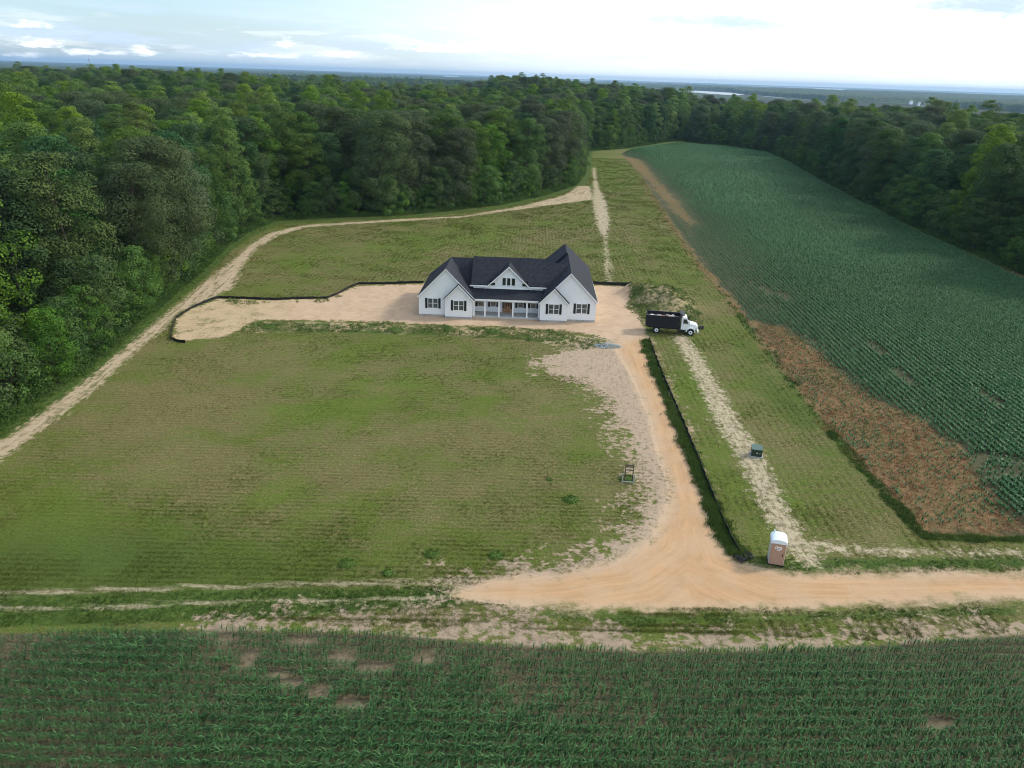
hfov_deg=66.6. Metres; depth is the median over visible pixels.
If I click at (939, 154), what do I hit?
broadleaf tree
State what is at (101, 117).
broadleaf tree
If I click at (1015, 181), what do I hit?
broadleaf tree
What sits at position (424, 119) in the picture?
broadleaf tree
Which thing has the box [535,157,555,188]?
young tree
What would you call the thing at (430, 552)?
weed clump
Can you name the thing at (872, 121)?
broadleaf tree
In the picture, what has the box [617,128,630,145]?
young tree
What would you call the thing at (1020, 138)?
broadleaf tree
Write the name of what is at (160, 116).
broadleaf tree
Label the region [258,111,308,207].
broadleaf tree
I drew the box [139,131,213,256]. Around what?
broadleaf tree
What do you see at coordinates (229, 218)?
young tree
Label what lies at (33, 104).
broadleaf tree
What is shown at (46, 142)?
broadleaf tree
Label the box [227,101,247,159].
broadleaf tree
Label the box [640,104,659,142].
broadleaf tree
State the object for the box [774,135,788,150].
young tree
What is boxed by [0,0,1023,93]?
sky
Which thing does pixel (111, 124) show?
broadleaf tree
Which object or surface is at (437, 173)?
young tree
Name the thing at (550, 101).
broadleaf tree
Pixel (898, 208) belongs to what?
young tree
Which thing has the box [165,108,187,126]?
broadleaf tree
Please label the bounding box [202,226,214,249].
young tree
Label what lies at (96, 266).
young tree
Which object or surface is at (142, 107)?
broadleaf tree
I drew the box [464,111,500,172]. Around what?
broadleaf tree
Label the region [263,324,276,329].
weed clump
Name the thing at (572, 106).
broadleaf tree
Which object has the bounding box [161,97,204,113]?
broadleaf tree
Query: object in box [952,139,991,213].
broadleaf tree
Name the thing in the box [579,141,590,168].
young tree
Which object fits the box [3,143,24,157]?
broadleaf tree
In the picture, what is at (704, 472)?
silt fence
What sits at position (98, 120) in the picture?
broadleaf tree
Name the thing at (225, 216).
young tree
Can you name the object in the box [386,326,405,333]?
weed clump
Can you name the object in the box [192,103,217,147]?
broadleaf tree
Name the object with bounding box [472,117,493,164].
broadleaf tree
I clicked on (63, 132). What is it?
broadleaf tree
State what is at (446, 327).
weed clump
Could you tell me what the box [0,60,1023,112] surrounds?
distant forest
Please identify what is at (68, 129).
broadleaf tree
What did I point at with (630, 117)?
broadleaf tree
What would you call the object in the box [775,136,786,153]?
young tree
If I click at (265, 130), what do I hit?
broadleaf tree
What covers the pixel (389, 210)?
young tree
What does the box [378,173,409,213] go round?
young tree
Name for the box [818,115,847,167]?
broadleaf tree
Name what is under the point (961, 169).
broadleaf tree
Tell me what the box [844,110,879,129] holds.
broadleaf tree
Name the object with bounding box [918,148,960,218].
broadleaf tree
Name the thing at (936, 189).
young tree
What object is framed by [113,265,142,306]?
young tree
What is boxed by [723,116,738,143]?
broadleaf tree
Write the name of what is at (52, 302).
young tree
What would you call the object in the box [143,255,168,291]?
young tree
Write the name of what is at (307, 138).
broadleaf tree
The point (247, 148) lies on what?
broadleaf tree
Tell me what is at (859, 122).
broadleaf tree
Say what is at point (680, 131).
young tree
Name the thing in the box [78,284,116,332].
young tree
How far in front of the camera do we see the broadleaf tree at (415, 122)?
202.50 m
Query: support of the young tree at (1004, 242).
on the forest floor
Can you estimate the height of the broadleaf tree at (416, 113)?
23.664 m
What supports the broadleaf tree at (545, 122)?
on the forest floor
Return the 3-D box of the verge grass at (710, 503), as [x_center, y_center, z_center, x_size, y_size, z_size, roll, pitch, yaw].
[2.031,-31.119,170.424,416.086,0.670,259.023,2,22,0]
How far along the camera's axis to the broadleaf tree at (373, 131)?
214.53 m
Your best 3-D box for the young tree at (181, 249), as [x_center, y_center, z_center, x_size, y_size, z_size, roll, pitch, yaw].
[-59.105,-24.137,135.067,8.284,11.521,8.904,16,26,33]
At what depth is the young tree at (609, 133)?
401.72 m
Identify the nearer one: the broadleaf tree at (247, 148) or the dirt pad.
the dirt pad
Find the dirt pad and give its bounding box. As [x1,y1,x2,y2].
[173,282,647,341]
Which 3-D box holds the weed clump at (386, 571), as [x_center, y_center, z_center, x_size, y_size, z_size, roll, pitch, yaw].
[-9.040,13.731,56.776,1.016,0.294,1.029,2,22,0]
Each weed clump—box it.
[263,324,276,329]
[337,558,356,569]
[382,569,394,576]
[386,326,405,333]
[423,549,439,558]
[441,325,454,331]
[484,328,500,334]
[488,549,504,559]
[562,494,579,503]
[618,474,635,482]
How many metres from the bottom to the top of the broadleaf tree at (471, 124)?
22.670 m
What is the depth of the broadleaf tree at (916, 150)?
238.01 m
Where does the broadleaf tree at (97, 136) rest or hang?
on the forest floor
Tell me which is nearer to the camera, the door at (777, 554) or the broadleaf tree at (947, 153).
the door at (777, 554)
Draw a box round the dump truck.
[645,310,698,335]
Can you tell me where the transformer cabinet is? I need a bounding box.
[749,444,762,458]
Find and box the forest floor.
[0,73,1023,416]
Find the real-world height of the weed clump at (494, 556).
0.331 m
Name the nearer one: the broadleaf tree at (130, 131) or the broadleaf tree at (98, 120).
the broadleaf tree at (130, 131)
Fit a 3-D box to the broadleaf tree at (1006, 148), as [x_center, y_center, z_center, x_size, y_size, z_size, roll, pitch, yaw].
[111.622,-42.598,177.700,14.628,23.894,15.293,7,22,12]
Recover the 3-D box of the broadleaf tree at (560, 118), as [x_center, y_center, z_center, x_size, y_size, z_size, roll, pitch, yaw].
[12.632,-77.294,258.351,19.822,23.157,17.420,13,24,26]
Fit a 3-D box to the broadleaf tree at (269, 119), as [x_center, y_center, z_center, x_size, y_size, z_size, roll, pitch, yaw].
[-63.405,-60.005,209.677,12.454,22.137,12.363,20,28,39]
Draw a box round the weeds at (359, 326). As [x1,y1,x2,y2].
[226,281,702,349]
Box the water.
[365,73,1016,112]
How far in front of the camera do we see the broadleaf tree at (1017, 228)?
161.62 m
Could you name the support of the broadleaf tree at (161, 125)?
on the forest floor
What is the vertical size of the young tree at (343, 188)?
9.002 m
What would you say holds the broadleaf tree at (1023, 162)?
on the forest floor
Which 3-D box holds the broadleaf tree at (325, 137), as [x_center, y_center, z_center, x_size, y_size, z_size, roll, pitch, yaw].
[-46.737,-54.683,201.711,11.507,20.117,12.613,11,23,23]
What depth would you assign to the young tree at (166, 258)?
123.21 m
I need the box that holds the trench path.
[592,168,908,566]
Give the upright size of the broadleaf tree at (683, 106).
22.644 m
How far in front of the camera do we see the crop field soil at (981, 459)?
92.42 m
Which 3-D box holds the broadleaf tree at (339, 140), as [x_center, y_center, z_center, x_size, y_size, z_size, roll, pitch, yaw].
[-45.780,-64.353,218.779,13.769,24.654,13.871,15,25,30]
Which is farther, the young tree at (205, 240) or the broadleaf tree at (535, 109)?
the broadleaf tree at (535, 109)
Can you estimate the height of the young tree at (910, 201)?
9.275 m
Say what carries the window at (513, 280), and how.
in the farmhouse
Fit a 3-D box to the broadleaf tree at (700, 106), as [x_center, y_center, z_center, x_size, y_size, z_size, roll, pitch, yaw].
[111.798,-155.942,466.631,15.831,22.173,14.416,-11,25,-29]
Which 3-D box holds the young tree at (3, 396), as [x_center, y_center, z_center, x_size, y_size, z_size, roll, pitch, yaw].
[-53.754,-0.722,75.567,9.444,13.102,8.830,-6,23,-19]
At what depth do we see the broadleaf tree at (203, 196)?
131.72 m
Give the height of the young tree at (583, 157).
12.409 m
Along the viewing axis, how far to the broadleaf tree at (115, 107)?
203.52 m
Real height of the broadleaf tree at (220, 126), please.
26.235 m
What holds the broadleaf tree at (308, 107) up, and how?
on the forest floor
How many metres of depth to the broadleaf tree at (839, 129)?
299.27 m
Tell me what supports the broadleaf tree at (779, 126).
on the forest floor
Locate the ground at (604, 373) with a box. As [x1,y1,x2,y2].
[0,141,1023,653]
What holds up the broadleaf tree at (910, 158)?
on the forest floor
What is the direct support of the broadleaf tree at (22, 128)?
on the forest floor
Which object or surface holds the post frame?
on the ground at (604, 373)
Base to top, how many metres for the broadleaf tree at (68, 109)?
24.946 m
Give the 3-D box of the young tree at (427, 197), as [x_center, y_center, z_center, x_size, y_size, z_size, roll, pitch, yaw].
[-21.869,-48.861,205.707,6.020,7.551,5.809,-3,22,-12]
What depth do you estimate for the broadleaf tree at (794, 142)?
369.53 m
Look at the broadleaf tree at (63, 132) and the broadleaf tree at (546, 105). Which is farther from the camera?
the broadleaf tree at (546, 105)
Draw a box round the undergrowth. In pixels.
[0,138,1023,431]
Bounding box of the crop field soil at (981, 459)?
[622,142,1023,535]
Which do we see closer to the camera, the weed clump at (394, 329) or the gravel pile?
the gravel pile
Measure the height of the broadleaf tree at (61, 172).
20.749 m
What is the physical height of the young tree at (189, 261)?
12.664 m
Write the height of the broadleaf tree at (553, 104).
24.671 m
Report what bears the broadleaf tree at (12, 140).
on the forest floor
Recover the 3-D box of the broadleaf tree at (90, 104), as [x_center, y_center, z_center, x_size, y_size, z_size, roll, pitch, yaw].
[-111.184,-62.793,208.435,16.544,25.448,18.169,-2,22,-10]
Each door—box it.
[505,302,509,312]
[769,543,785,565]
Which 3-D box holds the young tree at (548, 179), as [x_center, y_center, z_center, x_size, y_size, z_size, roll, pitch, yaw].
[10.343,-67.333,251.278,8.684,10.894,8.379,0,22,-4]
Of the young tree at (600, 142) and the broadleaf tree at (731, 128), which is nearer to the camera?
the young tree at (600, 142)
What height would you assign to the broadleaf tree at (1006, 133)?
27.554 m
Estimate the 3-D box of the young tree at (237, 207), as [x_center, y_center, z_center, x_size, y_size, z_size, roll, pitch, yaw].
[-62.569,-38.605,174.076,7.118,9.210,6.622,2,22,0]
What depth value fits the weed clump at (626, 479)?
71.20 m
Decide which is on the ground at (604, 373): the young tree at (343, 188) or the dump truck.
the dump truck
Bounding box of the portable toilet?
[767,529,787,566]
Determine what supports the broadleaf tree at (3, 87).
on the forest floor
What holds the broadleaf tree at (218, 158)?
on the forest floor
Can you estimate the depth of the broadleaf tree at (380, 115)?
192.55 m
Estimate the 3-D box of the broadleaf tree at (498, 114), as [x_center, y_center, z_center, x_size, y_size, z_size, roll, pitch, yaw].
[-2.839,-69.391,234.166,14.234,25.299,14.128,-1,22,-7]
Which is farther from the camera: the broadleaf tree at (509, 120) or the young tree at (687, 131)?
the young tree at (687, 131)
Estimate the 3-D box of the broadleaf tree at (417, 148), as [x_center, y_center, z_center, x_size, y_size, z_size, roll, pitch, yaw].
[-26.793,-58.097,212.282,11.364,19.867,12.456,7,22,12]
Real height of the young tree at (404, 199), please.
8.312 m
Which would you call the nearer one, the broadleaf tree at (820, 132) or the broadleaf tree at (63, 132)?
the broadleaf tree at (63, 132)
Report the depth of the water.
4809.19 m
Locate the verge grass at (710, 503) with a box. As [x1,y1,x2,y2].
[0,195,1023,627]
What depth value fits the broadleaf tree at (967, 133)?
222.14 m
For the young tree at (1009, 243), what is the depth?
164.82 m
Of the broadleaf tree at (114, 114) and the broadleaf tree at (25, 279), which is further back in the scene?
the broadleaf tree at (114, 114)
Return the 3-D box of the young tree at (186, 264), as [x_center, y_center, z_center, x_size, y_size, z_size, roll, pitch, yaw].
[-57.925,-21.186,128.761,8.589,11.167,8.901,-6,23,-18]
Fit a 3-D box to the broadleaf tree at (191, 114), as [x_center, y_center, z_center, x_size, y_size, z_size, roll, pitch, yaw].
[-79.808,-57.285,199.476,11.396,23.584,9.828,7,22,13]
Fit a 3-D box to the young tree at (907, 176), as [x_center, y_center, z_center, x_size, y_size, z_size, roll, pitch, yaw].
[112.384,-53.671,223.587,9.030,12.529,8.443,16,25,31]
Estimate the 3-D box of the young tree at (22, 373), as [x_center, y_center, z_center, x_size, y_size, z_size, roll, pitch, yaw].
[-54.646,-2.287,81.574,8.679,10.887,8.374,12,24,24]
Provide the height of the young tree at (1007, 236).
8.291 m
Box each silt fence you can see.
[170,281,423,342]
[593,281,630,285]
[649,337,739,550]
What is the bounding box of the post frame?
[622,463,634,483]
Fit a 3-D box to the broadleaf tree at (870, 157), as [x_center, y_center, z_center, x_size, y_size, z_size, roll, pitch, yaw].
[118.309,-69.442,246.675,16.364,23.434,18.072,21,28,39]
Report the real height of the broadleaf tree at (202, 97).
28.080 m
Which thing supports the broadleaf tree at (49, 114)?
on the forest floor
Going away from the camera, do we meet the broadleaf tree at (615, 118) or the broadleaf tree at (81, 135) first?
the broadleaf tree at (81, 135)
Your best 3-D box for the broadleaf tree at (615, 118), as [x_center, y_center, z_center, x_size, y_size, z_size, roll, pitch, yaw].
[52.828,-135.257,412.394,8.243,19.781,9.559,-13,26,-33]
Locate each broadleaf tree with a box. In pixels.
[0,82,25,121]
[0,91,64,146]
[0,116,22,123]
[0,120,11,150]
[0,122,107,240]
[0,135,13,156]
[0,136,20,153]
[0,154,77,317]
[0,168,78,344]
[0,169,79,300]
[0,199,43,371]
[1,128,30,153]
[1,150,126,331]
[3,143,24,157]
[5,164,51,272]
[12,167,115,302]
[21,135,120,261]
[22,100,52,128]
[31,108,66,133]
[47,111,69,129]
[50,106,83,142]
[50,122,100,152]
[53,130,69,153]
[53,130,128,222]
[54,151,124,276]
[58,99,112,131]
[60,116,114,217]
[61,118,108,157]
[77,161,191,293]
[85,126,181,257]
[91,137,114,193]
[93,113,121,130]
[94,119,117,136]
[95,134,186,259]
[97,120,120,135]
[101,104,128,117]
[102,135,213,271]
[104,111,127,135]
[107,96,157,122]
[111,101,158,137]
[121,104,154,132]
[124,144,224,261]
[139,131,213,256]
[147,112,172,126]
[150,129,196,190]
[155,120,215,211]
[157,115,215,185]
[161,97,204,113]
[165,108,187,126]
[165,123,229,223]
[182,112,201,124]
[185,99,210,123]
[187,123,206,145]
[188,90,217,118]
[189,146,233,235]
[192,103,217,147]
[198,128,247,207]
[201,118,258,215]
[203,107,260,224]
[217,107,231,116]
[220,116,287,213]
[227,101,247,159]
[232,128,275,208]
[237,115,303,211]
[243,111,276,168]
[254,103,299,184]
[254,125,281,187]
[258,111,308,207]
[266,118,298,198]
[276,111,332,206]
[283,133,333,212]
[284,102,339,194]
[291,126,328,195]
[307,106,383,202]
[310,132,352,208]
[313,108,376,203]
[322,109,359,189]
[342,111,412,209]
[346,110,419,212]
[359,109,400,194]
[369,127,416,203]
[382,116,436,208]
[392,110,411,132]
[394,133,434,204]
[403,109,427,131]
[406,116,451,199]
[420,112,467,188]
[421,112,468,201]
[421,127,480,205]
[425,110,440,135]
[434,117,475,198]
[442,108,463,178]
[452,120,498,194]
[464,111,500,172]
[470,124,513,197]
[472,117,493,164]
[481,109,524,186]
[493,114,538,186]
[508,117,550,191]
[513,112,548,188]
[516,103,565,183]
[530,118,568,186]
[539,114,582,176]
[542,104,568,114]
[544,99,554,105]
[544,109,570,154]
[548,103,560,108]
[548,110,586,178]
[550,121,579,147]
[557,99,571,110]
[560,103,579,117]
[565,95,579,105]
[569,117,586,157]
[570,110,590,137]
[571,105,587,150]
[576,100,594,146]
[578,107,592,149]
[588,106,606,147]
[604,99,631,145]
[605,109,620,142]
[619,110,636,144]
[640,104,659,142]
[647,103,663,137]
[654,107,668,137]
[664,95,678,138]
[665,109,678,138]
[678,102,691,138]
[684,104,712,139]
[692,108,713,142]
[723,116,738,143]
[757,111,780,147]
[769,118,790,148]
[776,110,805,148]
[787,114,815,157]
[797,110,833,157]
[800,114,823,155]
[805,123,833,165]
[817,117,852,176]
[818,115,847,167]
[822,117,850,149]
[829,127,855,170]
[831,130,859,180]
[832,118,870,169]
[836,117,862,149]
[840,118,890,186]
[840,121,883,187]
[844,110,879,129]
[857,125,908,199]
[862,122,892,171]
[862,128,908,204]
[871,122,936,190]
[882,137,927,203]
[900,141,929,181]
[907,132,957,198]
[907,149,951,220]
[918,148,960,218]
[929,129,986,185]
[939,144,979,207]
[942,143,983,217]
[944,123,1016,231]
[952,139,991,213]
[958,136,1009,204]
[958,143,1023,241]
[964,130,1023,220]
[972,154,1023,251]
[977,163,1023,236]
[991,134,1023,233]
[1011,213,1023,259]
[1013,145,1023,235]
[1015,239,1023,253]
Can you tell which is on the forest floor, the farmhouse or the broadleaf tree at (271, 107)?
the broadleaf tree at (271, 107)
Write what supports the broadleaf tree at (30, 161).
on the forest floor
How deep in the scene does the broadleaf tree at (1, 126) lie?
155.82 m
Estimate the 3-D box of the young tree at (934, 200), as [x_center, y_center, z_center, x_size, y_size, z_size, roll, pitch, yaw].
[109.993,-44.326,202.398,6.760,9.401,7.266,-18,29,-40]
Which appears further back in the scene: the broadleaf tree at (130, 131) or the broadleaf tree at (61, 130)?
the broadleaf tree at (61, 130)
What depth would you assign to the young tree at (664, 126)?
452.90 m
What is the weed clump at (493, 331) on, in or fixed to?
on the ground at (604, 373)
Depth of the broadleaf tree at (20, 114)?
164.75 m
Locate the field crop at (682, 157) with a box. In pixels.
[624,142,1023,524]
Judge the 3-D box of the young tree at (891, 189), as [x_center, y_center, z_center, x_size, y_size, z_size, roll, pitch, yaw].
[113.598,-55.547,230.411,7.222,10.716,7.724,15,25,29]
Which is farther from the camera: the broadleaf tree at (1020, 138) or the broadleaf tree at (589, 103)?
the broadleaf tree at (589, 103)
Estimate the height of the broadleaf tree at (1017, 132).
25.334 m
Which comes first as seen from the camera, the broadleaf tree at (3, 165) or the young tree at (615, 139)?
the broadleaf tree at (3, 165)
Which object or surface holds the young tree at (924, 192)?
on the forest floor
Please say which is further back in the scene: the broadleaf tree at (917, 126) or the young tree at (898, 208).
the broadleaf tree at (917, 126)
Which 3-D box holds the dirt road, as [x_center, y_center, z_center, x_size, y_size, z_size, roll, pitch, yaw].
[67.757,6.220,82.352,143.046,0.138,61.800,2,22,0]
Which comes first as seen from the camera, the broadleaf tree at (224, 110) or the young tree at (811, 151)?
the broadleaf tree at (224, 110)
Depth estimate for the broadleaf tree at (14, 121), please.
177.20 m
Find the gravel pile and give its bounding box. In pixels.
[593,343,620,348]
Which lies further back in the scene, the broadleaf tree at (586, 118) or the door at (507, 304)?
the broadleaf tree at (586, 118)
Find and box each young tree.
[0,304,44,395]
[0,329,39,408]
[0,368,16,414]
[14,306,80,381]
[22,304,78,364]
[23,295,89,367]
[49,253,130,347]
[59,284,114,351]
[74,271,121,326]
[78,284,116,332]
[91,261,136,322]
[109,245,162,311]
[111,219,171,282]
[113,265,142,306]
[126,251,163,297]
[133,222,189,283]
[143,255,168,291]
[157,217,201,271]
[158,211,202,280]
[168,235,201,266]
[182,201,210,264]
[190,223,210,257]
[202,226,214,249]
[205,188,235,244]
[209,188,244,239]
[212,206,234,228]
[226,191,245,226]
[234,206,247,225]
[241,193,261,221]
[246,191,269,220]
[257,180,287,218]
[302,182,330,215]
[313,177,344,217]
[331,181,356,214]
[340,166,377,213]
[371,176,400,214]
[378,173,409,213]
[394,183,415,210]
[406,187,423,210]
[419,184,439,209]
[423,166,453,210]
[430,167,460,208]
[456,176,477,206]
[469,165,499,204]
[477,167,502,202]
[486,172,507,201]
[496,172,515,201]
[499,160,527,194]
[500,160,525,199]
[513,166,534,196]
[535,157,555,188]
[538,159,556,187]
[556,154,578,185]
[558,150,582,183]
[578,141,587,171]
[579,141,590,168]
[596,138,604,148]
[600,125,617,148]
[605,130,616,146]
[610,132,619,145]
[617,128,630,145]
[627,133,634,145]
[656,122,665,141]
[674,127,685,139]
[683,121,696,141]
[696,130,706,143]
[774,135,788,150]
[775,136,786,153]
[805,149,817,169]
[876,169,908,204]
[884,177,903,209]
[886,174,916,212]
[891,182,916,217]
[896,177,934,220]
[897,187,925,217]
[900,191,920,218]
[902,183,940,222]
[916,187,949,227]
[917,195,944,226]
[986,217,1023,257]
[996,226,1023,259]
[999,237,1019,261]
[1000,228,1023,267]
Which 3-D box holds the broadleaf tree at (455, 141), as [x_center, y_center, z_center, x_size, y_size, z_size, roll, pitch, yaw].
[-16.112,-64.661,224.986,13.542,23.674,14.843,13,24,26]
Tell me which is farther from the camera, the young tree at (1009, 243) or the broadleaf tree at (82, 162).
the young tree at (1009, 243)
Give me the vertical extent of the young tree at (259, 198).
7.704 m
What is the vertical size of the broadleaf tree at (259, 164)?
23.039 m
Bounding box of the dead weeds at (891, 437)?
[756,324,1023,538]
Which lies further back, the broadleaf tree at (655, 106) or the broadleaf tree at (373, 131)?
the broadleaf tree at (655, 106)
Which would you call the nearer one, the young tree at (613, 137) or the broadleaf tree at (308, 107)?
the broadleaf tree at (308, 107)
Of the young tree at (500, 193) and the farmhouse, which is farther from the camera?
the young tree at (500, 193)
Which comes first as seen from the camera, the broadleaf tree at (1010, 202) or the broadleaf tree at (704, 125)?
the broadleaf tree at (1010, 202)
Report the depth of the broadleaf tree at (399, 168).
207.99 m
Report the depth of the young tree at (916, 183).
209.81 m
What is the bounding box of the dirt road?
[454,336,1023,612]
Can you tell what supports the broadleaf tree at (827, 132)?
on the forest floor
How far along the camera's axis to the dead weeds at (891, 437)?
79.74 m
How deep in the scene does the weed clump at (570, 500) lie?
67.24 m
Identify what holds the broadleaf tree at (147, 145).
on the forest floor
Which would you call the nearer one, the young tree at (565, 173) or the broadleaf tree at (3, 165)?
the broadleaf tree at (3, 165)
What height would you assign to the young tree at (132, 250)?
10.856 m
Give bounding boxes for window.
[428,298,437,307]
[453,300,463,310]
[511,278,515,285]
[548,304,558,313]
[576,304,587,313]
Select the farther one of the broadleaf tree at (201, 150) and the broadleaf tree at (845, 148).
the broadleaf tree at (845, 148)
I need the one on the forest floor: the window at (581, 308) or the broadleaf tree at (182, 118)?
the broadleaf tree at (182, 118)
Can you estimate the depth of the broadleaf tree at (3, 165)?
103.37 m
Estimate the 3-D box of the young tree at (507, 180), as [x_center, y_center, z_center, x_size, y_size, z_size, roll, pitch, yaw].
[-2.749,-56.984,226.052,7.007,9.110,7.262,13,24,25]
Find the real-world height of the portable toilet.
2.500 m
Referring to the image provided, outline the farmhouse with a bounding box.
[417,244,597,322]
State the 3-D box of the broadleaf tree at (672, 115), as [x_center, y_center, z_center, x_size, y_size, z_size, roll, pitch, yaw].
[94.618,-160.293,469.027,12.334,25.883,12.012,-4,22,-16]
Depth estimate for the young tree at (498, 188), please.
222.51 m
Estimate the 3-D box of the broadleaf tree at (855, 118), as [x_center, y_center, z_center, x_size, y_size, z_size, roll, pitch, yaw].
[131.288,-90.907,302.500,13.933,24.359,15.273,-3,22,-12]
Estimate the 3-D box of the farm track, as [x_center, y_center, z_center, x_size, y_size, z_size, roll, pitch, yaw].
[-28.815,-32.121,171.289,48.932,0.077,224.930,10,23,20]
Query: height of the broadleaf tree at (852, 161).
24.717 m
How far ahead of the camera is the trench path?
75.32 m
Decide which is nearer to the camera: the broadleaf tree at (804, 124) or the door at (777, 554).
the door at (777, 554)
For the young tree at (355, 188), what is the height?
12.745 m
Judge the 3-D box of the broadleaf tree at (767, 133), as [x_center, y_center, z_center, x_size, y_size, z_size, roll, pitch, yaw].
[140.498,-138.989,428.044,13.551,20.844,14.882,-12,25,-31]
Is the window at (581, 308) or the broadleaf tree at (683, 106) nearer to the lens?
the window at (581, 308)
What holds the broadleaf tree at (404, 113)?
on the forest floor
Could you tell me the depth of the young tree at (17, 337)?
85.28 m
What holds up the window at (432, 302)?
in the farmhouse
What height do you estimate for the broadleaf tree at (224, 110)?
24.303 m
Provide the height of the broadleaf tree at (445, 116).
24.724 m
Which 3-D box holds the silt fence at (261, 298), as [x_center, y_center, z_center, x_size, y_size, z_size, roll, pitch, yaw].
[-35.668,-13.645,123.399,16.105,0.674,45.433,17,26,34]
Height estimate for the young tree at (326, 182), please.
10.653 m
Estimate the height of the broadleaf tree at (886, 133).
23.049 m
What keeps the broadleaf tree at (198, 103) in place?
on the forest floor
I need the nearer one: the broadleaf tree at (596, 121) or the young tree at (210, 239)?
the young tree at (210, 239)
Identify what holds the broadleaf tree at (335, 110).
on the forest floor
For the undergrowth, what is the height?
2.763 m
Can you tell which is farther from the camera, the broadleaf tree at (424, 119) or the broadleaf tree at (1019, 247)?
the broadleaf tree at (424, 119)
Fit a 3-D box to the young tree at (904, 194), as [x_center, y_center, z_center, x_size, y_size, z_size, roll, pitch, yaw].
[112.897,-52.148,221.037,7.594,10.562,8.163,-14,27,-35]
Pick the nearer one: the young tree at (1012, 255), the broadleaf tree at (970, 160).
the young tree at (1012, 255)
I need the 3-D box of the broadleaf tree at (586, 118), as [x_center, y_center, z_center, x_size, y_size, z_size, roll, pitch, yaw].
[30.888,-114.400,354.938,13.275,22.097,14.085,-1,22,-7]
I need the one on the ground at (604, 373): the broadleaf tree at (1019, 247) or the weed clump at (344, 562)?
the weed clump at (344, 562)
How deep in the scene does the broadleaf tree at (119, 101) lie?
222.16 m
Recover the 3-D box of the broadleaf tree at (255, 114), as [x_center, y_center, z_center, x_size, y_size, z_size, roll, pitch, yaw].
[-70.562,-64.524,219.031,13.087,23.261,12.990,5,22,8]
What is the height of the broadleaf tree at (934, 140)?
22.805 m
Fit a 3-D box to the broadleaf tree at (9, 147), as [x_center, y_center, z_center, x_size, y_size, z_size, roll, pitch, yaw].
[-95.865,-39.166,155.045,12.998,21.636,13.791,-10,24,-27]
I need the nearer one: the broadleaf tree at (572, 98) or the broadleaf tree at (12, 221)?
the broadleaf tree at (12, 221)
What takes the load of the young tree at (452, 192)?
on the forest floor
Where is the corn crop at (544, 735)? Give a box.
[0,622,1023,767]
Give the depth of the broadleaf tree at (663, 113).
454.89 m
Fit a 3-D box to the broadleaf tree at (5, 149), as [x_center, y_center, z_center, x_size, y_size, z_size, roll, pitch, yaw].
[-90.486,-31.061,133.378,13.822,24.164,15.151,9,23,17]
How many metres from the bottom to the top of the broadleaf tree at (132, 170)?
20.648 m
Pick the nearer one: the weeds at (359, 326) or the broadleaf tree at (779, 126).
the weeds at (359, 326)
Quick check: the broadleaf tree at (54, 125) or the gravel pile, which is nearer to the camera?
the gravel pile
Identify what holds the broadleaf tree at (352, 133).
on the forest floor
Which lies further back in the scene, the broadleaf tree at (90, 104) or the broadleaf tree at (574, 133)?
the broadleaf tree at (574, 133)
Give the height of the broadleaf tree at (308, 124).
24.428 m
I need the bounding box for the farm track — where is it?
[0,186,593,463]
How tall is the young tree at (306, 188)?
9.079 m
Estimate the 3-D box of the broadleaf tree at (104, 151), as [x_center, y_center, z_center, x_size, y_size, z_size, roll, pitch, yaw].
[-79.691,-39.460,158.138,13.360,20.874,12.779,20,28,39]
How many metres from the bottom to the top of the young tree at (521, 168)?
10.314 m
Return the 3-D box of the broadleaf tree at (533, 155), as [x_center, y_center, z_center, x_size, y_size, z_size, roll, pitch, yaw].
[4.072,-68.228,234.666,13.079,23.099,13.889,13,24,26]
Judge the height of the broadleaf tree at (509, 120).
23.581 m
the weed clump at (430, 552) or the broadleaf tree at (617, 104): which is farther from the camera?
the broadleaf tree at (617, 104)
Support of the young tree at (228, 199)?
on the forest floor
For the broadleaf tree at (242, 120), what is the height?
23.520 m
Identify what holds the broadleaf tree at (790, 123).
on the forest floor
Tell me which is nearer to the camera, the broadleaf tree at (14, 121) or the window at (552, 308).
the window at (552, 308)
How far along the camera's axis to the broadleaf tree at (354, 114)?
204.74 m
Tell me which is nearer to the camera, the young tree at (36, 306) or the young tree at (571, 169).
the young tree at (36, 306)
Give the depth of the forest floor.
201.51 m
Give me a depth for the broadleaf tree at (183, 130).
159.82 m
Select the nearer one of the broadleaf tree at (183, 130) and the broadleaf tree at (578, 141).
the broadleaf tree at (183, 130)
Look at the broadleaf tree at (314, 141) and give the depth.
209.52 m
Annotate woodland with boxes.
[0,61,1023,374]
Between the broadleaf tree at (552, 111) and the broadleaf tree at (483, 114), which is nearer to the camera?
the broadleaf tree at (483, 114)
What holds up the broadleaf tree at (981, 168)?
on the forest floor
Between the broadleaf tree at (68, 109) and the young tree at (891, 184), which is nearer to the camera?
the broadleaf tree at (68, 109)
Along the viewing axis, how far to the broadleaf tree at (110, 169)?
137.96 m
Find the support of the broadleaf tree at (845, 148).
on the forest floor
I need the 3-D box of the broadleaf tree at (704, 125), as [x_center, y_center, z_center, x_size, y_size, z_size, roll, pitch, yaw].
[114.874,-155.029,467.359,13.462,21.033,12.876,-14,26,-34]

